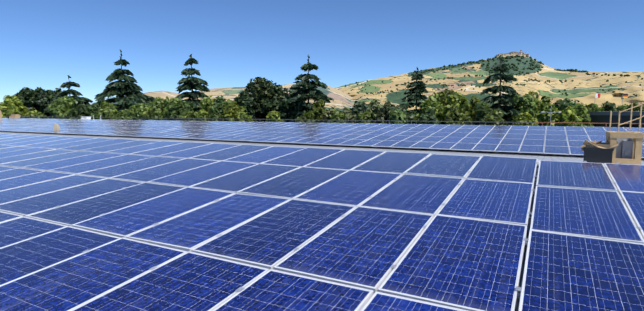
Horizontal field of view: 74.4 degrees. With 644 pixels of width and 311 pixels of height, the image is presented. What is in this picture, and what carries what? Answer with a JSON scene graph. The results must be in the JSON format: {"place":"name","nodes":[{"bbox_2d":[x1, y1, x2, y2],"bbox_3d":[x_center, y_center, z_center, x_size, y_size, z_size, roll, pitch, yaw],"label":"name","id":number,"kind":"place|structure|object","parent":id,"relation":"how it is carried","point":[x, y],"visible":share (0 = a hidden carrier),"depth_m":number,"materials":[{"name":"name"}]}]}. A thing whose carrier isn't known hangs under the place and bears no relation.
{"place":"outdoors","nodes":[
{"label":"outdoors","id":0,"kind":"place"},
{"bbox_2d":[112,84,353,111],"bbox_3d":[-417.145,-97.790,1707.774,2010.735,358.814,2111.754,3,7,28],"label":"hill","id":1,"kind":"structure","parent":0,"point":[341,101],"depth_m":1277.89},
{"bbox_2d":[45,50,527,125],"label":"conifer trees","id":2,"kind":"object","parent":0,"point":[119,87],"depth_m":70.54,"materials":[{"name":"green plant"}]},
{"bbox_2d":[0,87,643,126],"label":"broadleaf trees","id":3,"kind":"object","parent":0,"point":[458,107],"depth_m":60.10,"materials":[{"name":"green plant"}]},
{"bbox_2d":[3,77,303,121],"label":"foliage","id":4,"kind":"object","parent":3,"relation":"on","point":[268,95],"visible":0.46,"depth_m":69.65,"materials":[{"name":"green plant"}]},
{"bbox_2d":[322,99,413,123],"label":"bushes","id":5,"kind":"object","parent":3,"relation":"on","point":[382,111],"visible":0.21,"depth_m":60.45,"materials":[{"name":"green plant"}]},
{"bbox_2d":[0,0,643,102],"label":"sky","id":6,"kind":"structure","parent":0,"point":[233,43],"materials":[{"name":"blue"}]},
{"bbox_2d":[335,54,643,114],"bbox_3d":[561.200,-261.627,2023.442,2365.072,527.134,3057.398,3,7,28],"label":"hill","id":7,"kind":"structure","parent":0,"point":[586,89],"depth_m":1595.53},
{"bbox_2d":[345,54,642,103],"bbox_3d":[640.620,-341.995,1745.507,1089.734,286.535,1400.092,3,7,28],"label":"hill trees","id":8,"kind":"object","parent":7,"relation":"on","point":[514,66],"visible":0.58,"depth_m":1936.14,"materials":[{"name":"green plant"}]},
{"bbox_2d":[496,48,529,56],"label":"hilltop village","id":9,"kind":"object","parent":7,"relation":"on","point":[515,53],"visible":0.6,"depth_m":2309.56,"materials":[{"name":"stone"}]},
{"bbox_2d":[591,122,638,127],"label":"office block windows","id":10,"kind":"structure","parent":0,"point":[622,125],"depth_m":49.91,"materials":[{"name":"grey glass"}]},
{"bbox_2d":[588,111,643,115],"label":"office block fascia","id":11,"kind":"structure","parent":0,"point":[627,113],"depth_m":49.75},
{"bbox_2d":[589,115,643,127],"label":"office block walls","id":12,"kind":"structure","parent":0,"point":[604,118],"depth_m":49.33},
{"label":"ground","id":13,"kind":"structure","parent":0,"visible":0},
{"bbox_2d":[594,93,627,103],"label":"flags","id":14,"kind":"object","parent":13,"relation":"on","point":[623,96],"visible":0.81,"depth_m":122.12,"materials":[{"name":"multicoloured fabric"}]},
{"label":"factory walls","id":15,"kind":"object","parent":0,"visible":0},
{"bbox_2d":[0,129,643,310],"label":"roof sheets","id":16,"kind":"object","parent":15,"relation":"on","point":[559,157],"depth_m":21.13,"materials":[{"name":"grey metal"}]},
{"bbox_2d":[2,116,534,124],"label":"grey edge railing","id":17,"kind":"object","parent":16,"relation":"on","point":[310,120],"visible":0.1,"depth_m":47.84,"materials":[{"name":"metal"}]},
{"bbox_2d":[0,118,643,310],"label":"solar panel frames","id":18,"kind":"structure","parent":16,"relation":"on","point":[369,297],"depth_m":5.61,"materials":[{"name":"silver metal"}]},
{"bbox_2d":[53,124,59,131],"bbox_3d":[-22.927,-2.382,36.633,0.440,0.660,0.320,1,6,11],"label":"sack","id":19,"kind":"object","parent":18,"relation":"on","point":[56,127],"visible":0.95,"depth_m":36.51,"materials":[{"name":"white fabric"}]},
{"bbox_2d":[0,135,641,291],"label":"panel clamps","id":20,"kind":"object","parent":18,"relation":"attached to","point":[239,289],"visible":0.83,"depth_m":5.21,"materials":[{"name":"silver metal"}]},
{"bbox_2d":[0,118,643,310],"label":"solar panels","id":21,"kind":"object","parent":18,"relation":"in","point":[469,263],"visible":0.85,"depth_m":5.07,"materials":[{"name":"blue glass"}]},
{"bbox_2d":[516,129,568,300],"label":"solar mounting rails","id":22,"kind":"object","parent":16,"relation":"on","point":[525,247],"depth_m":4.28,"materials":[{"name":"silver metal"}]},
{"bbox_2d":[535,122,643,126],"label":"rusty railing","id":23,"kind":"object","parent":16,"relation":"on","point":[587,123],"visible":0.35,"depth_m":36.40,"materials":[{"name":"brown metal"}]},
{"bbox_2d":[583,147,613,163],"bbox_3d":[5.391,0.013,8.270,0.490,0.335,0.390,5,8,38],"label":"black bin","id":24,"kind":"object","parent":16,"relation":"on","point":[598,155],"visible":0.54,"depth_m":8.12,"materials":[{"name":"black plastic"}]},
{"bbox_2d":[581,140,617,150],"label":"cardboard scraps","id":25,"kind":"object","parent":24,"relation":"on","point":[592,144],"visible":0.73,"depth_m":8.20,"materials":[{"name":"brown cardboard"}]},
{"bbox_2d":[606,131,643,164],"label":"wooden crate","id":26,"kind":"object","parent":16,"relation":"on","point":[613,136],"visible":0.56,"depth_m":7.94,"materials":[{"name":"brown wood"}]},
{"bbox_2d":[616,138,632,163],"bbox_3d":[5.787,-0.093,8.177,0.300,0.500,0.030,3,7,24],"label":"frame interior","id":27,"kind":"object","parent":26,"relation":"in","point":[618,149],"visible":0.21,"depth_m":8.18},
{"bbox_2d":[621,140,632,158],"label":"inverter crate contents","id":28,"kind":"object","parent":26,"relation":"in","point":[627,149],"visible":1,"depth_m":8.04,"materials":[{"name":"grey metal"}]},
{"bbox_2d":[609,103,643,127],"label":"stair scaffold","id":29,"kind":"object","parent":16,"relation":"on","point":[639,118],"visible":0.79,"depth_m":26.24,"materials":[{"name":"brown wood"}]},
{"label":"pallets","id":30,"kind":"object","parent":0,"visible":0},
{"bbox_2d":[0,110,19,117],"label":"cartons","id":31,"kind":"object","parent":30,"relation":"on","point":[14,116],"visible":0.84,"depth_m":58.87,"materials":[{"name":"cardboard"}]}
]}

